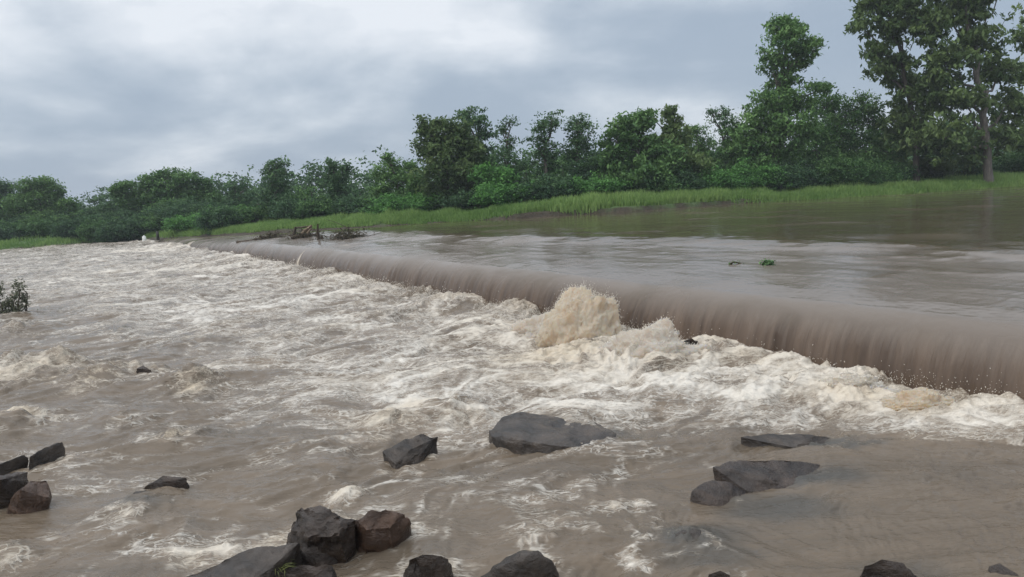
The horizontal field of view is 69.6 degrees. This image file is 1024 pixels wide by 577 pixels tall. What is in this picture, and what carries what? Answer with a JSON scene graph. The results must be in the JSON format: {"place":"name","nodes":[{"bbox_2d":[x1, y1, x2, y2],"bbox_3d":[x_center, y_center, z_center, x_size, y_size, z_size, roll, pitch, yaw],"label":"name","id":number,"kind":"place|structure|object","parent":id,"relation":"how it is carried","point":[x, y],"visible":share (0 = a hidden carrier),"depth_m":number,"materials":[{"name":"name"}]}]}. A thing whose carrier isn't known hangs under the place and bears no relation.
{"place":"outdoors","nodes":[
{"label":"outdoors","id":0,"kind":"place"},
{"bbox_2d":[0,170,1023,249],"bbox_3d":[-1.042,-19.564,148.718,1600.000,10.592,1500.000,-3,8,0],"label":"ground","id":1,"kind":"structure","parent":0,"point":[601,210],"depth_m":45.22,"materials":[{"name":"plant"}]},
{"bbox_2d":[0,177,19,223],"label":"broadleaf tree","id":2,"kind":"object","parent":1,"relation":"on","point":[5,188],"visible":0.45,"depth_m":74.46,"materials":[{"name":"green plant"}]},
{"bbox_2d":[0,221,25,239],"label":"shrub","id":3,"kind":"object","parent":1,"relation":"on","point":[7,232],"visible":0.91,"depth_m":67.70,"materials":[{"name":"green plant"}]},
{"bbox_2d":[0,214,70,238],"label":"shrub","id":4,"kind":"object","parent":1,"relation":"on","point":[33,226],"visible":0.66,"depth_m":69.24,"materials":[{"name":"green plant"}]},
{"bbox_2d":[0,174,84,222],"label":"broadleaf tree","id":5,"kind":"object","parent":1,"relation":"on","point":[44,193],"visible":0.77,"depth_m":72.40,"materials":[{"name":"green plant"}]},
{"bbox_2d":[8,207,86,232],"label":"shrub","id":6,"kind":"object","parent":1,"relation":"on","point":[67,212],"visible":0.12,"depth_m":71.75,"materials":[{"name":"green plant"}]},
{"bbox_2d":[47,212,102,238],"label":"shrub","id":7,"kind":"object","parent":1,"relation":"on","point":[63,228],"visible":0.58,"depth_m":67.12,"materials":[{"name":"green plant"}]},
{"bbox_2d":[73,216,118,242],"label":"shrub","id":8,"kind":"object","parent":1,"relation":"on","point":[80,230],"visible":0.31,"depth_m":65.23,"materials":[{"name":"green plant"}]},
{"bbox_2d":[80,201,120,217],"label":"broadleaf tree","id":9,"kind":"object","parent":1,"relation":"on","point":[106,206],"visible":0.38,"depth_m":72.00,"materials":[{"name":"green plant"}]},
{"bbox_2d":[82,216,150,242],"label":"shrub","id":10,"kind":"object","parent":1,"relation":"on","point":[119,230],"visible":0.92,"depth_m":64.70,"materials":[{"name":"green plant"}]},
{"bbox_2d":[90,208,160,234],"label":"shrub","id":11,"kind":"object","parent":1,"relation":"on","point":[117,213],"visible":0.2,"depth_m":68.94,"materials":[{"name":"green plant"}]},
{"bbox_2d":[102,164,223,215],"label":"broadleaf tree","id":12,"kind":"object","parent":1,"relation":"on","point":[165,185],"visible":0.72,"depth_m":69.65,"materials":[{"name":"green plant"}]},
{"bbox_2d":[135,211,197,230],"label":"shrub","id":13,"kind":"object","parent":1,"relation":"on","point":[153,223],"visible":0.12,"depth_m":64.79,"materials":[{"name":"green plant"}]},
{"bbox_2d":[161,212,206,231],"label":"shrub","id":14,"kind":"object","parent":1,"relation":"on","point":[182,223],"visible":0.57,"depth_m":59.70,"materials":[{"name":"green plant"}]},
{"bbox_2d":[133,193,255,231],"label":"shrub","id":15,"kind":"object","parent":1,"relation":"on","point":[184,207],"visible":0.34,"depth_m":65.35,"materials":[{"name":"green plant"}]},
{"bbox_2d":[188,205,244,235],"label":"shrub","id":16,"kind":"object","parent":1,"relation":"on","point":[217,217],"visible":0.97,"depth_m":56.35,"materials":[{"name":"green plant"}]},
{"bbox_2d":[191,204,262,227],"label":"shrub","id":17,"kind":"object","parent":1,"relation":"on","point":[214,210],"visible":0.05,"depth_m":57.77,"materials":[{"name":"green plant"}]},
{"bbox_2d":[221,180,258,207],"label":"broadleaf tree","id":18,"kind":"object","parent":1,"relation":"on","point":[235,195],"visible":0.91,"depth_m":64.27,"materials":[{"name":"green plant"}]},
{"bbox_2d":[224,204,285,224],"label":"shrub","id":19,"kind":"object","parent":1,"relation":"on","point":[251,214],"visible":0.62,"depth_m":57.24,"materials":[{"name":"green plant"}]},
{"bbox_2d":[246,186,270,210],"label":"broadleaf tree","id":20,"kind":"object","parent":1,"relation":"on","point":[254,192],"visible":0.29,"depth_m":68.95,"materials":[{"name":"green plant"}]},
{"bbox_2d":[249,157,295,217],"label":"broadleaf tree","id":21,"kind":"object","parent":1,"relation":"on","point":[277,175],"visible":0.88,"depth_m":57.38,"materials":[{"name":"green plant"}]},
{"bbox_2d":[266,191,329,219],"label":"shrub","id":22,"kind":"object","parent":1,"relation":"on","point":[285,208],"visible":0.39,"depth_m":55.34,"materials":[{"name":"green plant"}]},
{"bbox_2d":[287,185,321,200],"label":"broadleaf tree","id":23,"kind":"object","parent":1,"relation":"on","point":[308,191],"visible":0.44,"depth_m":66.77,"materials":[{"name":"green plant"}]},
{"bbox_2d":[292,193,346,218],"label":"shrub","id":24,"kind":"object","parent":1,"relation":"on","point":[303,209],"visible":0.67,"depth_m":54.39,"materials":[{"name":"green plant"}]},
{"bbox_2d":[316,157,355,207],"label":"broadleaf tree","id":25,"kind":"object","parent":1,"relation":"on","point":[337,185],"visible":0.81,"depth_m":54.94,"materials":[{"name":"green plant"}]},
{"bbox_2d":[329,192,373,213],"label":"shrub","id":26,"kind":"object","parent":1,"relation":"on","point":[345,205],"visible":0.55,"depth_m":52.82,"materials":[{"name":"green plant"}]},
{"bbox_2d":[344,181,373,198],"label":"broadleaf tree","id":27,"kind":"object","parent":1,"relation":"on","point":[357,193],"visible":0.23,"depth_m":63.33,"materials":[{"name":"green plant"}]},
{"bbox_2d":[354,190,419,213],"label":"shrub","id":28,"kind":"object","parent":1,"relation":"on","point":[367,205],"visible":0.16,"depth_m":51.74,"materials":[{"name":"green plant"}]},
{"bbox_2d":[362,152,437,202],"bbox_3d":[-7.886,-7.570,53.001,6.002,4.610,3.864,-3,8,0],"label":"broadleaf tree","id":29,"kind":"object","parent":1,"relation":"on","point":[388,175],"visible":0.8,"depth_m":52.59,"materials":[{"name":"green plant"}]},
{"bbox_2d":[360,192,441,214],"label":"shrub","id":30,"kind":"object","parent":1,"relation":"on","point":[413,202],"visible":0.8,"depth_m":49.25,"materials":[{"name":"green plant"}]},
{"bbox_2d":[425,187,473,210],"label":"shrub","id":31,"kind":"object","parent":1,"relation":"on","point":[444,200],"visible":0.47,"depth_m":48.36,"materials":[{"name":"green plant"}]},
{"bbox_2d":[405,114,501,203],"bbox_3d":[-3.949,-8.349,49.214,6.452,6.881,4.880,-3,8,0],"label":"broadleaf tree","id":32,"kind":"object","parent":1,"relation":"on","point":[458,137],"visible":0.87,"depth_m":48.65,"materials":[{"name":"green plant"}]},
{"bbox_2d":[447,186,510,209],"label":"shrub","id":33,"kind":"object","parent":1,"relation":"on","point":[459,204],"visible":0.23,"depth_m":47.27,"materials":[{"name":"green plant"}]},
{"bbox_2d":[453,106,516,170],"bbox_3d":[-2.162,-9.493,53.033,4.434,7.226,3.308,2,9,30],"label":"broadleaf tree","id":34,"kind":"object","parent":1,"relation":"on","point":[484,134],"visible":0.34,"depth_m":52.32,"materials":[{"name":"green plant"}]},
{"bbox_2d":[467,161,521,195],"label":"broadleaf tree","id":35,"kind":"object","parent":1,"relation":"on","point":[483,171],"visible":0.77,"depth_m":46.81,"materials":[{"name":"plant"}]},
{"bbox_2d":[467,178,538,208],"bbox_3d":[-0.554,-5.842,46.453,4.600,2.346,3.188,-6,9,-23],"label":"shrub","id":36,"kind":"object","parent":1,"relation":"on","point":[491,195],"visible":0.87,"depth_m":45.75,"materials":[{"name":"green plant"}]},
{"bbox_2d":[490,114,530,188],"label":"broadleaf tree","id":37,"kind":"object","parent":1,"relation":"on","point":[507,157],"visible":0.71,"depth_m":48.50,"materials":[{"name":"green plant"}]},
{"bbox_2d":[10,123,1015,214],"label":"woodland","id":38,"kind":"object","parent":1,"relation":"on","point":[317,180],"visible":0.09,"depth_m":80.40,"materials":[{"name":"green plant"}]},
{"bbox_2d":[517,164,535,184],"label":"broadleaf tree","id":39,"kind":"object","parent":1,"relation":"on","point":[528,169],"visible":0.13,"depth_m":58.89,"materials":[{"name":"green plant"}]},
{"bbox_2d":[505,175,572,202],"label":"shrub","id":40,"kind":"object","parent":1,"relation":"on","point":[538,196],"visible":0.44,"depth_m":45.97,"materials":[{"name":"green plant"}]},
{"bbox_2d":[517,109,566,184],"bbox_3d":[2.236,-8.579,48.240,3.754,6.282,3.778,-5,8,-16],"label":"broadleaf tree","id":41,"kind":"object","parent":1,"relation":"on","point":[545,154],"visible":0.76,"depth_m":48.24,"materials":[{"name":"green plant"}]},
{"bbox_2d":[522,172,587,200],"bbox_3d":[2.840,-6.248,46.841,4.874,2.365,4.062,-3,8,0],"label":"shrub","id":42,"kind":"object","parent":1,"relation":"on","point":[555,186],"visible":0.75,"depth_m":45.84,"materials":[{"name":"green plant"}]},
{"bbox_2d":[547,153,573,177],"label":"broadleaf tree","id":43,"kind":"object","parent":1,"relation":"on","point":[560,165],"visible":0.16,"depth_m":61.93,"materials":[{"name":"green plant"}]},
{"bbox_2d":[554,112,601,181],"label":"broadleaf tree","id":44,"kind":"object","parent":1,"relation":"on","point":[578,128],"visible":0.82,"depth_m":48.15,"materials":[{"name":"green plant"}]},
{"bbox_2d":[581,148,599,177],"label":"broadleaf tree","id":45,"kind":"object","parent":1,"relation":"on","point":[595,152],"visible":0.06,"depth_m":60.25,"materials":[{"name":"green plant"}]},
{"bbox_2d":[559,170,632,196],"bbox_3d":[5.207,-6.405,47.245,5.330,2.375,5.098,-3,8,0],"label":"shrub","id":46,"kind":"object","parent":1,"relation":"on","point":[607,184],"visible":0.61,"depth_m":45.78,"materials":[{"name":"green plant"}]},
{"bbox_2d":[587,168,688,192],"bbox_3d":[7.819,-6.576,47.797,7.212,2.584,5.625,1,9,28],"label":"shrub","id":47,"kind":"object","parent":1,"relation":"on","point":[671,185],"visible":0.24,"depth_m":47.01,"materials":[{"name":"green plant"}]},
{"bbox_2d":[587,106,691,192],"bbox_3d":[8.416,-8.978,48.916,6.273,6.293,5.849,5,11,44],"label":"broadleaf tree","id":48,"kind":"object","parent":1,"relation":"on","point":[635,151],"visible":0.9,"depth_m":48.09,"materials":[{"name":"green plant"}]},
{"bbox_2d":[624,163,710,191],"bbox_3d":[10.076,-6.946,49.109,6.805,2.905,4.829,-6,8,-21],"label":"shrub","id":49,"kind":"object","parent":1,"relation":"on","point":[688,178],"visible":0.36,"depth_m":47.91,"materials":[{"name":"green plant"}]},
{"bbox_2d":[647,103,715,176],"bbox_3d":[11.649,-9.423,50.175,5.198,6.568,3.891,-3,8,0],"label":"broadleaf tree","id":50,"kind":"object","parent":1,"relation":"on","point":[671,128],"visible":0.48,"depth_m":49.90,"materials":[{"name":"green plant"}]},
{"bbox_2d":[683,123,723,169],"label":"broadleaf tree","id":51,"kind":"object","parent":1,"relation":"on","point":[701,145],"visible":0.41,"depth_m":54.40,"materials":[{"name":"green plant"}]},
{"bbox_2d":[695,164,748,189],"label":"shrub","id":52,"kind":"object","parent":1,"relation":"on","point":[715,178],"visible":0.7,"depth_m":49.27,"materials":[{"name":"green plant"}]},
{"bbox_2d":[704,105,746,171],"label":"broadleaf tree","id":53,"kind":"object","parent":1,"relation":"on","point":[721,116],"visible":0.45,"depth_m":53.31,"materials":[{"name":"green plant"}]},
{"bbox_2d":[716,156,793,189],"bbox_3d":[16.548,-7.709,51.296,6.107,3.025,5.421,-3,8,0],"label":"shrub","id":54,"kind":"object","parent":1,"relation":"on","point":[754,176],"visible":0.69,"depth_m":50.00,"materials":[{"name":"green plant"}]},
{"bbox_2d":[707,11,837,170],"bbox_3d":[18.311,-13.021,52.249,8.069,12.846,6.625,4,10,41],"label":"broadleaf tree","id":55,"kind":"object","parent":1,"relation":"on","point":[775,127],"visible":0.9,"depth_m":51.19,"materials":[{"name":"green plant"}]},
{"bbox_2d":[756,158,837,190],"bbox_3d":[19.523,-7.761,51.769,7.061,2.956,5.904,-3,8,0],"label":"shrub","id":56,"kind":"object","parent":1,"relation":"on","point":[800,175],"visible":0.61,"depth_m":50.26,"materials":[{"name":"green plant"}]},
{"bbox_2d":[786,141,810,162],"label":"broadleaf tree","id":57,"kind":"object","parent":1,"relation":"on","point":[802,155],"visible":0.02,"depth_m":65.85,"materials":[{"name":"green plant"}]},
{"bbox_2d":[813,116,841,158],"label":"broadleaf tree","id":58,"kind":"object","parent":1,"relation":"on","point":[819,120],"visible":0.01,"depth_m":67.39,"materials":[{"name":"green plant"}]},
{"bbox_2d":[787,87,912,167],"bbox_3d":[25.274,-11.489,56.001,10.137,7.737,6.254,-3,8,0],"label":"broadleaf tree","id":59,"kind":"object","parent":1,"relation":"on","point":[849,141],"visible":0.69,"depth_m":54.77,"materials":[{"name":"green plant"}]},
{"bbox_2d":[809,149,913,187],"bbox_3d":[24.691,-8.426,52.758,8.855,3.341,7.344,-3,8,0],"label":"shrub","id":60,"kind":"object","parent":1,"relation":"on","point":[844,170],"visible":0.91,"depth_m":50.91,"materials":[{"name":"green plant"}]},
{"bbox_2d":[864,125,908,161],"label":"broadleaf tree","id":61,"kind":"object","parent":1,"relation":"on","point":[883,135],"visible":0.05,"depth_m":66.57,"materials":[{"name":"green plant"}]},
{"bbox_2d":[868,156,921,180],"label":"shrub","id":62,"kind":"object","parent":1,"relation":"on","point":[910,171],"visible":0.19,"depth_m":53.60,"materials":[{"name":"green plant"}]},
{"bbox_2d":[842,0,955,181],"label":"broadleaf tree","id":63,"kind":"object","parent":1,"relation":"on","point":[890,67],"visible":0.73,"depth_m":52.66,"materials":[{"name":"green plant"}]},
{"bbox_2d":[907,155,982,179],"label":"shrub","id":64,"kind":"object","parent":1,"relation":"on","point":[943,168],"visible":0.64,"depth_m":55.45,"materials":[{"name":"green plant"}]},
{"bbox_2d":[881,0,1023,182],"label":"broadleaf tree","id":65,"kind":"object","parent":1,"relation":"on","point":[927,23],"visible":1,"depth_m":50.55,"materials":[{"name":"green plant"}]},
{"bbox_2d":[908,121,1001,160],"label":"broadleaf tree","id":66,"kind":"object","parent":1,"relation":"on","point":[953,129],"visible":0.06,"depth_m":68.65,"materials":[{"name":"green plant"}]},
{"bbox_2d":[947,158,1004,176],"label":"shrub","id":67,"kind":"object","parent":1,"relation":"on","point":[995,166],"visible":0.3,"depth_m":56.77,"materials":[{"name":"green plant"}]},
{"bbox_2d":[992,150,1023,172],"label":"shrub","id":68,"kind":"object","parent":1,"relation":"on","point":[1014,162],"visible":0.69,"depth_m":56.72,"materials":[{"name":"green plant"}]},
{"bbox_2d":[1004,2,1023,153],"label":"broadleaf tree","id":69,"kind":"object","parent":1,"relation":"on","point":[1017,34],"visible":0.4,"depth_m":53.42,"materials":[{"name":"green plant"}]},
{"bbox_2d":[0,239,1023,576],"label":"river water","id":70,"kind":"structure","parent":0,"point":[262,403],"depth_m":8.89,"materials":[{"name":"liquid"}]},
{"bbox_2d":[0,472,28,508],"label":"rock","id":71,"kind":"object","parent":70,"relation":"in","point":[11,484],"visible":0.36,"depth_m":7.55,"materials":[{"name":"stone"}]},
{"bbox_2d":[0,455,28,474],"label":"rock","id":72,"kind":"object","parent":70,"relation":"in","point":[16,463],"visible":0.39,"depth_m":8.57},
{"bbox_2d":[0,278,37,313],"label":"drowned shrub","id":73,"kind":"object","parent":70,"relation":"in","point":[13,308],"visible":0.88,"depth_m":22.05,"materials":[{"name":"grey plant"}]},
{"bbox_2d":[6,481,51,513],"bbox_3d":[-4.893,2.365,7.480,0.420,0.804,0.278,-9,10,-35],"label":"rock","id":74,"kind":"object","parent":70,"relation":"in","point":[32,496],"visible":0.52,"depth_m":7.38,"materials":[{"name":"stone"}]},
{"bbox_2d":[29,442,65,469],"bbox_3d":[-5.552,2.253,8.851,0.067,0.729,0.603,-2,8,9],"label":"rock","id":75,"kind":"object","parent":70,"relation":"in","point":[52,453],"visible":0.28,"depth_m":8.80,"materials":[{"name":"stone"}]},
{"bbox_2d":[136,365,151,372],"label":"rock","id":76,"kind":"object","parent":70,"relation":"in","point":[143,368],"visible":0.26,"depth_m":13.05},
{"bbox_2d":[144,476,189,488],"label":"rock","id":77,"kind":"object","parent":70,"relation":"in","point":[174,481],"visible":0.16,"depth_m":7.81,"materials":[{"name":"stone"}]},
{"bbox_2d":[187,542,302,576],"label":"rock","id":78,"kind":"object","parent":70,"relation":"in","point":[264,561],"visible":0.92,"depth_m":5.79,"materials":[{"name":"stone"}]},
{"bbox_2d":[275,559,296,574],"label":"weed tuft","id":79,"kind":"object","parent":78,"relation":"on","point":[284,568],"visible":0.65,"depth_m":5.75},
{"bbox_2d":[276,565,336,576],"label":"rock","id":80,"kind":"object","parent":70,"relation":"in","point":[313,571],"visible":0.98,"depth_m":5.73,"materials":[{"name":"stone"}]},
{"bbox_2d":[302,544,337,565],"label":"rock","id":81,"kind":"object","parent":70,"relation":"in","point":[313,556],"visible":0.56,"depth_m":6.10,"materials":[{"name":"stone"}]},
{"bbox_2d":[286,505,355,562],"bbox_3d":[-1.642,2.298,6.298,0.678,0.973,0.596,-4,8,-9],"label":"rock","id":82,"kind":"object","parent":70,"relation":"in","point":[323,529],"visible":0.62,"depth_m":6.11,"materials":[{"name":"stone"}]},
{"bbox_2d":[355,509,410,552],"bbox_3d":[-1.104,2.290,6.333,0.548,0.900,0.384,-4,8,-8],"label":"rock","id":83,"kind":"object","parent":70,"relation":"in","point":[379,531],"visible":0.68,"depth_m":6.17,"materials":[{"name":"stone"}]},
{"bbox_2d":[383,434,437,468],"bbox_3d":[-1.138,2.082,8.522,0.654,0.715,0.268,-8,9,-31],"label":"rock","id":84,"kind":"object","parent":70,"relation":"in","point":[417,449],"visible":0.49,"depth_m":8.43,"materials":[{"name":"stone"}]},
{"bbox_2d":[403,555,452,576],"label":"rock","id":85,"kind":"object","parent":70,"relation":"in","point":[429,566],"visible":1,"depth_m":5.50,"materials":[{"name":"stone"}]},
{"bbox_2d":[481,550,558,576],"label":"rock","id":86,"kind":"object","parent":70,"relation":"in","point":[526,563],"visible":1,"depth_m":5.47,"materials":[{"name":"stone"}]},
{"bbox_2d":[489,412,616,454],"bbox_3d":[0.555,1.949,8.783,1.632,0.702,0.978,0,8,19],"label":"rock","id":87,"kind":"object","parent":70,"relation":"in","point":[521,433],"visible":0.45,"depth_m":8.63,"materials":[{"name":"stone"}]},
{"bbox_2d":[534,281,627,346],"bbox_3d":[1.284,0.498,14.228,1.925,1.472,1.348,-3,8,0],"label":"splash","id":88,"kind":"object","parent":70,"relation":"on","point":[576,313],"visible":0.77,"depth_m":14.01,"materials":[{"name":"liquid"}]},
{"bbox_2d":[232,254,1017,418],"bbox_3d":[-3.815,-0.155,22.321,1.741,0.626,38.005,-8,9,-34],"label":"spray","id":89,"kind":"object","parent":70,"relation":"on","point":[547,308],"visible":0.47,"depth_m":19.84,"materials":[{"name":"liquid"}]},
{"bbox_2d":[599,315,711,358],"bbox_3d":[2.171,0.896,12.233,2.521,0.933,1.275,-3,8,0],"label":"splash","id":90,"kind":"object","parent":70,"relation":"on","point":[661,335],"visible":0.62,"depth_m":12.06,"materials":[{"name":"liquid"}]},
{"bbox_2d":[675,529,700,539],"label":"rock","id":91,"kind":"object","parent":70,"relation":"in","point":[695,533],"visible":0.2,"depth_m":6.14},
{"bbox_2d":[684,338,697,344],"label":"rock","id":92,"kind":"object","parent":70,"relation":"in","point":[690,341],"visible":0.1,"depth_m":12.40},
{"bbox_2d":[690,480,746,505],"bbox_3d":[2.020,2.147,6.997,0.634,0.636,0.310,-7,9,-28],"label":"rock","id":93,"kind":"object","parent":70,"relation":"in","point":[715,493],"visible":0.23,"depth_m":6.91,"materials":[{"name":"stone"}]},
{"bbox_2d":[708,571,729,576],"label":"rock","id":94,"kind":"object","parent":70,"relation":"in","point":[719,574],"visible":1,"depth_m":5.48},
{"bbox_2d":[713,460,819,492],"bbox_3d":[2.803,2.054,7.271,1.550,0.687,0.471,-4,8,-8],"label":"rock","id":95,"kind":"object","parent":70,"relation":"in","point":[750,476],"visible":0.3,"depth_m":7.21,"materials":[{"name":"stone"}]},
{"bbox_2d":[741,434,828,448],"bbox_3d":[3.238,1.921,8.202,1.338,0.639,0.432,-3,8,0],"label":"rock","id":96,"kind":"object","parent":70,"relation":"in","point":[786,441],"visible":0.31,"depth_m":8.14,"materials":[{"name":"stone"}]},
{"bbox_2d":[818,371,898,392],"bbox_3d":[4.659,1.308,10.129,1.327,0.375,0.537,-3,8,0],"label":"splash","id":97,"kind":"object","parent":70,"relation":"on","point":[853,378],"visible":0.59,"depth_m":10.04,"materials":[{"name":"liquid"}]},
{"bbox_2d":[860,560,916,576],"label":"rock","id":98,"kind":"object","parent":70,"relation":"in","point":[883,568],"visible":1,"depth_m":5.21,"materials":[{"name":"stone"}]},
{"bbox_2d":[877,387,956,410],"bbox_3d":[5.210,1.393,9.424,1.124,0.322,0.548,-3,8,0],"label":"splash","id":99,"kind":"object","parent":70,"relation":"on","point":[920,398],"visible":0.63,"depth_m":9.29,"materials":[{"name":"liquid"}]},
{"bbox_2d":[988,563,1017,575],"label":"rock","id":100,"kind":"object","parent":70,"relation":"in","point":[999,568],"visible":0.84,"depth_m":5.38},
{"bbox_2d":[0,0,1023,205],"label":"sky","id":101,"kind":"structure","parent":0,"point":[93,93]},
{"bbox_2d":[164,186,1023,399],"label":"overflow water","id":102,"kind":"structure","parent":0,"point":[924,283],"depth_m":17.00,"materials":[{"name":"liquid"}]},
{"bbox_2d":[236,230,290,242],"bbox_3d":[-13.969,-2.916,41.894,2.908,0.822,2.151,2,10,35],"label":"driftwood pile","id":103,"kind":"object","parent":102,"relation":"on","point":[265,236],"visible":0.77,"depth_m":41.59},
{"bbox_2d":[270,225,325,239],"bbox_3d":[-11.125,-2.840,38.385,3.031,0.922,1.863,-3,8,0],"label":"driftwood pile","id":104,"kind":"object","parent":102,"relation":"on","point":[304,232],"visible":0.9,"depth_m":38.33,"materials":[{"name":"brown wood"}]},
{"bbox_2d":[309,224,329,239],"bbox_3d":[-9.255,-2.585,35.720,1.403,1.138,1.727,0,8,18],"label":"driftwood pile","id":105,"kind":"object","parent":102,"relation":"on","point":[318,235],"visible":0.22,"depth_m":35.69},
{"bbox_2d":[308,220,382,240],"bbox_3d":[-7.951,-2.561,34.782,4.165,1.517,2.146,-3,8,0],"label":"driftwood pile","id":106,"kind":"object","parent":102,"relation":"on","point":[344,235],"visible":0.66,"depth_m":34.56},
{"bbox_2d":[509,310,550,338],"bbox_3d":[0.452,0.769,14.924,1.561,0.682,0.997,-3,8,0],"label":"splash","id":107,"kind":"object","parent":102,"relation":"on","point":[529,327],"visible":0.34,"depth_m":14.79,"materials":[{"name":"liquid"}]},
{"bbox_2d":[759,258,775,265],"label":"leaf tuft","id":108,"kind":"object","parent":102,"relation":"on","point":[767,262],"visible":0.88,"depth_m":16.03,"materials":[{"name":"green plant"}]}
]}

